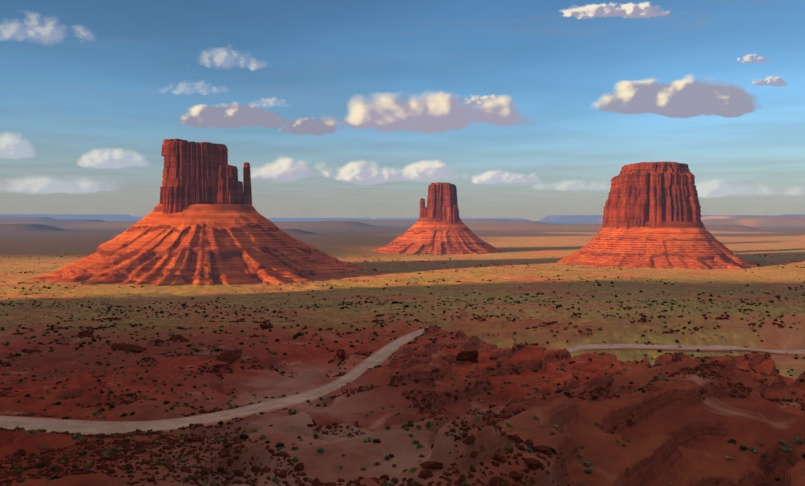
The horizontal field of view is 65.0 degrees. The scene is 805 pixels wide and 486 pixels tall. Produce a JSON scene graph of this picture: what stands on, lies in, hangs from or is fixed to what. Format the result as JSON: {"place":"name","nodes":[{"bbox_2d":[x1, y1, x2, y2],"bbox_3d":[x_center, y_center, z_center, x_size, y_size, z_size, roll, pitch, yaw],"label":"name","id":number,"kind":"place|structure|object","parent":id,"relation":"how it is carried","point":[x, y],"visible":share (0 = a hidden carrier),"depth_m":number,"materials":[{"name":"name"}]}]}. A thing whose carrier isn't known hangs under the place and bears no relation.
{"place":"outdoors","nodes":[
{"label":"outdoors","id":0,"kind":"place"},
{"bbox_2d":[0,135,32,158],"bbox_3d":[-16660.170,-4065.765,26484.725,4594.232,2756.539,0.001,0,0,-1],"label":"cloud","id":1,"kind":"structure","parent":0,"point":[12,147],"depth_m":26488.51,"materials":[{"name":"white"}]},
{"bbox_2d":[10,175,98,192],"bbox_3d":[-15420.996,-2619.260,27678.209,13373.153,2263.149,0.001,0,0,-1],"label":"cloud","id":2,"kind":"structure","parent":0,"point":[42,185],"depth_m":27677.52,"materials":[{"name":"white"}]},
{"bbox_2d":[80,150,145,167],"bbox_3d":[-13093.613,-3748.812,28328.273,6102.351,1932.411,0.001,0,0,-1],"label":"cloud","id":3,"kind":"structure","parent":0,"point":[113,159],"depth_m":28328.77,"materials":[{"name":"white"}]},
{"bbox_2d":[0,327,427,434],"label":"dirt road","id":4,"kind":"structure","parent":0,"point":[382,355],"depth_m":199.91,"materials":[{"name":"beige soil"}]},
{"bbox_2d":[180,103,294,127],"bbox_3d":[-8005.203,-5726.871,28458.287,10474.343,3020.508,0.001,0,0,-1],"label":"cloud","id":5,"kind":"structure","parent":0,"point":[235,115],"depth_m":28461.54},
{"bbox_2d":[251,158,334,181],"bbox_3d":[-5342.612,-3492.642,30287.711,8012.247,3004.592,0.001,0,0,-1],"label":"cloud","id":6,"kind":"structure","parent":0,"point":[284,170],"depth_m":30284.34,"materials":[{"name":"white"}]},
{"bbox_2d":[265,109,337,134],"bbox_3d":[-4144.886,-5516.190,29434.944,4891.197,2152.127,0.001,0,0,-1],"label":"cloud","id":7,"kind":"structure","parent":0,"point":[303,126],"depth_m":29433.93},
{"bbox_2d":[337,161,408,184],"bbox_3d":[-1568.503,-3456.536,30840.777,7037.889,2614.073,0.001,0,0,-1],"label":"cloud","id":8,"kind":"structure","parent":0,"point":[360,173],"depth_m":30838.22,"materials":[{"name":"white"}]},
{"bbox_2d":[256,92,526,133],"bbox_3d":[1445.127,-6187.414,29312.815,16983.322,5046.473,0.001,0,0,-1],"label":"cloud","id":9,"kind":"structure","parent":0,"point":[440,112],"depth_m":29309.25,"materials":[{"name":"white"}]},
{"bbox_2d":[0,214,804,485],"bbox_3d":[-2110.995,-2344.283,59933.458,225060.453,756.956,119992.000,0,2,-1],"label":"terrain","id":10,"kind":"structure","parent":0,"point":[671,418],"depth_m":378.64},
{"bbox_2d":[27,139,378,286],"bbox_3d":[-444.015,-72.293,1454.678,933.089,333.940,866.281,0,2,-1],"label":"butte","id":11,"kind":"object","parent":10,"relation":"on","point":[204,222],"visible":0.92,"depth_m":1362.66,"materials":[{"name":"red stone"}]},
{"bbox_2d":[24,323,550,476],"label":"boulders","id":12,"kind":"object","parent":10,"relation":"on","point":[234,355],"depth_m":391.90,"materials":[{"name":"stone"}]},
{"bbox_2d":[11,426,629,485],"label":"shrubs","id":13,"kind":"object","parent":10,"relation":"on","point":[464,483],"visible":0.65,"depth_m":115.35,"materials":[{"name":"green plant"}]},
{"bbox_2d":[17,414,671,485],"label":"shrubs","id":14,"kind":"object","parent":10,"relation":"on","point":[393,479],"visible":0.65,"depth_m":109.86,"materials":[{"name":"green plant"}]},
{"bbox_2d":[3,298,795,364],"bbox_3d":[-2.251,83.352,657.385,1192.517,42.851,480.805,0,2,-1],"label":"shrubs","id":15,"kind":"object","parent":10,"relation":"on","point":[345,323],"visible":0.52,"depth_m":690.75,"materials":[{"name":"green plant"}]},
{"bbox_2d":[0,342,799,470],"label":"shrubs","id":16,"kind":"object","parent":10,"relation":"on","point":[321,450],"visible":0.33,"depth_m":224.16,"materials":[{"name":"green plant"}]},
{"bbox_2d":[0,356,804,485],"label":"rubble rocks","id":17,"kind":"object","parent":10,"relation":"on","point":[532,464],"visible":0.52,"depth_m":122.49,"materials":[{"name":"stone"}]},
{"bbox_2d":[0,312,804,485],"bbox_3d":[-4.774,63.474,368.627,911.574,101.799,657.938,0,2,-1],"label":"shrubs","id":18,"kind":"object","parent":10,"relation":"on","point":[224,452],"visible":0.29,"depth_m":326.71,"materials":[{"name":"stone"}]},
{"bbox_2d":[0,298,804,375],"bbox_3d":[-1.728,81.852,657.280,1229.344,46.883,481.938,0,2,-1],"label":"dark shrubs","id":19,"kind":"object","parent":10,"relation":"on","point":[277,340],"visible":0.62,"depth_m":669.84,"materials":[{"name":"green plant"}]},
{"bbox_2d":[0,341,804,480],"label":"rocks","id":20,"kind":"object","parent":10,"relation":"on","point":[429,424],"visible":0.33,"depth_m":220.71,"materials":[{"name":"brown stone"}]},
{"bbox_2d":[0,261,804,324],"bbox_3d":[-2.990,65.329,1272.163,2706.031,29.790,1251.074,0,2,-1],"label":"shrubs","id":21,"kind":"object","parent":10,"relation":"on","point":[408,286],"visible":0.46,"depth_m":1045.96,"materials":[{"name":"green plant"}]},
{"bbox_2d":[0,254,804,308],"bbox_3d":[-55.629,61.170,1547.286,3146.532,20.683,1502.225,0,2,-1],"label":"juniper shrubs","id":22,"kind":"object","parent":10,"relation":"on","point":[518,301],"visible":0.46,"depth_m":1040.45,"materials":[{"name":"green plant"}]},
{"bbox_2d":[370,182,502,254],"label":"butte","id":23,"kind":"object","parent":10,"relation":"on","point":[439,227],"visible":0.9,"depth_m":2470.24,"materials":[{"name":"red stone"}]},
{"bbox_2d":[550,161,757,269],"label":"butte","id":24,"kind":"object","parent":10,"relation":"on","point":[652,215],"visible":0.94,"depth_m":1735.90,"materials":[{"name":"red stone"}]},
{"bbox_2d":[0,0,804,220],"label":"sky","id":25,"kind":"structure","parent":0,"point":[79,78],"materials":[{"name":"blue"}]},
{"bbox_2d":[403,161,468,181],"bbox_3d":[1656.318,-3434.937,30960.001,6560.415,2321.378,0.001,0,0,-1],"label":"cloud","id":26,"kind":"structure","parent":0,"point":[426,171],"depth_m":30955.88,"materials":[{"name":"white"}]},
{"bbox_2d":[465,95,500,104],"bbox_3d":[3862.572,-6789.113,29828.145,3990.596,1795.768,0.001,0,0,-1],"label":"cloud","id":27,"kind":"structure","parent":0,"point":[476,100],"depth_m":29825.69,"materials":[{"name":"white"}]},
{"bbox_2d":[472,171,539,184],"bbox_3d":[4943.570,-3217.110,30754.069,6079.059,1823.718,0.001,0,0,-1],"label":"cloud","id":28,"kind":"structure","parent":0,"point":[490,177],"depth_m":30752.20,"materials":[{"name":"white"}]},
{"bbox_2d":[562,2,669,18],"bbox_3d":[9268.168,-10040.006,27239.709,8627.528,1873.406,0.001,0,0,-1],"label":"cloud","id":29,"kind":"structure","parent":0,"point":[640,10],"depth_m":27239.26,"materials":[{"name":"white"}]},
{"bbox_2d":[596,76,755,117],"bbox_3d":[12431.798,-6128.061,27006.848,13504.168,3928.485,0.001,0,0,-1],"label":"cloud","id":30,"kind":"structure","parent":0,"point":[688,97],"depth_m":27000.45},
{"bbox_2d":[566,344,804,354],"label":"dirt road","id":31,"kind":"structure","parent":0,"point":[574,348],"depth_m":572.21,"materials":[{"name":"beige soil"}]},
{"bbox_2d":[696,182,798,196],"bbox_3d":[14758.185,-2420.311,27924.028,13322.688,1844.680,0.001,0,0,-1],"label":"cloud","id":32,"kind":"structure","parent":0,"point":[711,189],"depth_m":27914.02,"materials":[{"name":"white"}]},
{"bbox_2d":[738,54,768,62],"bbox_3d":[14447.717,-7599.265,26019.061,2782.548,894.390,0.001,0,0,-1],"label":"cloud","id":33,"kind":"structure","parent":0,"point":[750,58],"depth_m":26018.69,"materials":[{"name":"white"}]},
{"bbox_2d":[752,76,786,86],"bbox_3d":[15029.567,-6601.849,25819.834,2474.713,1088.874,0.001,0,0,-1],"label":"cloud","id":34,"kind":"structure","parent":0,"point":[776,81],"depth_m":25820.38,"materials":[{"name":"white"}]}
]}

